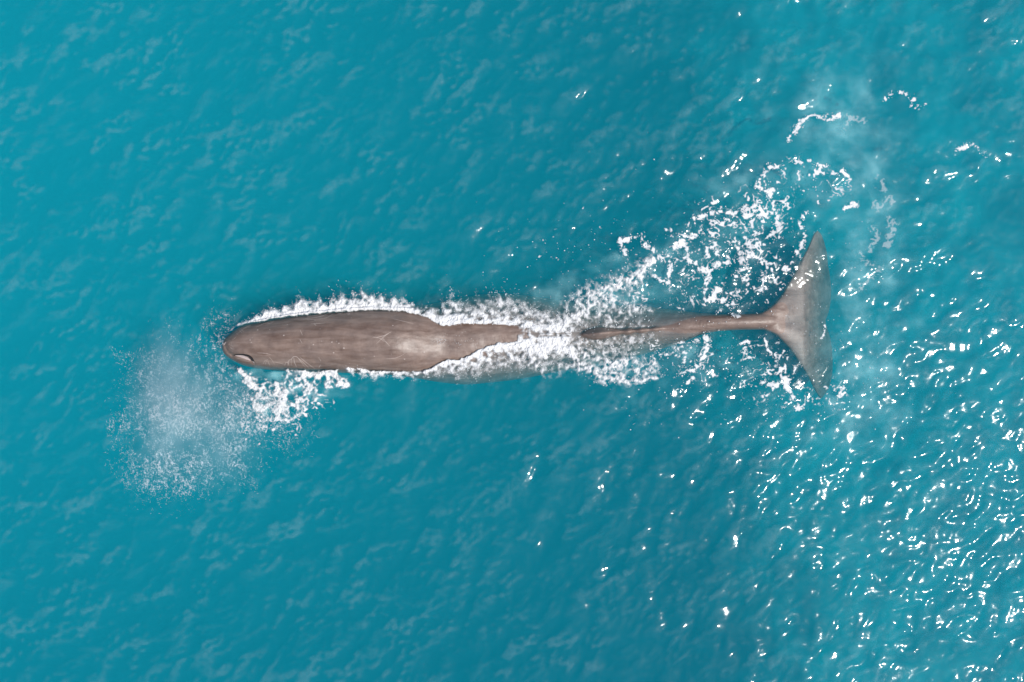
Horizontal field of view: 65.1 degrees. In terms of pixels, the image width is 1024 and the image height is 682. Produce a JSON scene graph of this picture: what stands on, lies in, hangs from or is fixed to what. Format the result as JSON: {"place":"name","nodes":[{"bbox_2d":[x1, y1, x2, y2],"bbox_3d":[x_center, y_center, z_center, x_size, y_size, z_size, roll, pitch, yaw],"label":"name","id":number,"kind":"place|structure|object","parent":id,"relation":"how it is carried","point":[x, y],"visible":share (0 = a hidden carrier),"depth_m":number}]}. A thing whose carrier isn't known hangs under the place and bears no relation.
{"place":"outdoors","nodes":[
{"label":"outdoors","id":0,"kind":"place"},
{"bbox_2d":[101,307,320,515],"bbox_3d":[-6.277,1.372,16.125,4.604,0.562,4.173,-20,90,0],"label":"spray","id":1,"kind":"object","parent":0,"point":[218,438],"visible":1,"depth_m":16.24},
{"bbox_2d":[0,0,1023,681],"label":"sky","id":2,"kind":"structure","parent":0,"point":[177,161]},
{"bbox_3d":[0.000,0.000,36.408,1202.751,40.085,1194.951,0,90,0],"label":"sea","id":3,"kind":"structure","parent":0,"visible":0},
{"bbox_2d":[235,367,350,443],"bbox_3d":[-4.573,1.335,16.401,2.572,0.176,1.816,0,90,0],"label":"sea foam","id":4,"kind":"object","parent":3,"relation":"on","point":[303,376],"visible":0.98,"depth_m":16.39},
{"bbox_2d":[231,292,437,329],"bbox_3d":[-3.731,-0.636,16.397,4.458,0.146,0.912,-4,90,0],"label":"sea foam","id":5,"kind":"object","parent":3,"relation":"on","point":[350,306],"visible":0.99,"depth_m":16.40},
{"bbox_2d":[232,274,583,383],"bbox_3d":[-2.197,-0.251,16.327,7.346,0.280,2.305,0,90,0],"label":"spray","id":6,"kind":"object","parent":3,"relation":"on","point":[471,318],"visible":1,"depth_m":16.37},
{"bbox_2d":[351,333,580,376],"bbox_3d":[-0.945,0.401,16.390,4.704,0.150,1.124,0,90,0],"label":"sea foam","id":7,"kind":"object","parent":3,"relation":"on","point":[530,346],"visible":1,"depth_m":16.40},
{"bbox_2d":[438,290,583,332],"bbox_3d":[-0.021,-0.639,16.388,2.982,0.173,0.976,0,90,0],"label":"sea foam","id":8,"kind":"object","parent":3,"relation":"on","point":[447,318],"visible":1,"depth_m":16.41},
{"bbox_2d":[222,231,832,397],"bbox_3d":[0.542,-0.537,17.181,13.107,2.407,3.560,0,90,0],"label":"sperm whale","id":9,"kind":"object","parent":3,"relation":"in","point":[379,340],"visible":0.89,"depth_m":16.46},
{"bbox_2d":[581,336,664,384],"bbox_3d":[2.273,0.380,16.312,1.754,0.298,1.250,0,90,0],"label":"sea foam","id":10,"kind":"object","parent":3,"relation":"on","point":[617,364],"visible":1,"depth_m":16.41},
{"bbox_2d":[538,158,852,327],"bbox_3d":[2.840,-2.151,16.400,8.326,0.204,3.832,0,90,0],"label":"sea foam","id":11,"kind":"object","parent":3,"relation":"on","point":[639,272],"visible":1,"depth_m":16.43},
{"bbox_2d":[498,90,979,450],"bbox_3d":[4.502,-1.367,16.348,10.463,0.340,7.537,0,90,0],"label":"foam fleck","id":12,"kind":"object","parent":3,"relation":"on","point":[711,291],"visible":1,"depth_m":16.43},
{"bbox_2d":[666,330,845,413],"bbox_3d":[5.381,0.647,16.433,4.484,0.109,1.785,0,90,0],"label":"sea foam","id":13,"kind":"object","parent":3,"relation":"on","point":[785,382],"visible":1,"depth_m":16.45},
{"bbox_2d":[787,91,978,207],"bbox_3d":[7.251,-3.530,16.442,3.472,0.107,3.961,43,90,0],"label":"sea foam","id":14,"kind":"object","parent":3,"relation":"on","point":[838,115],"visible":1,"depth_m":16.47}
]}

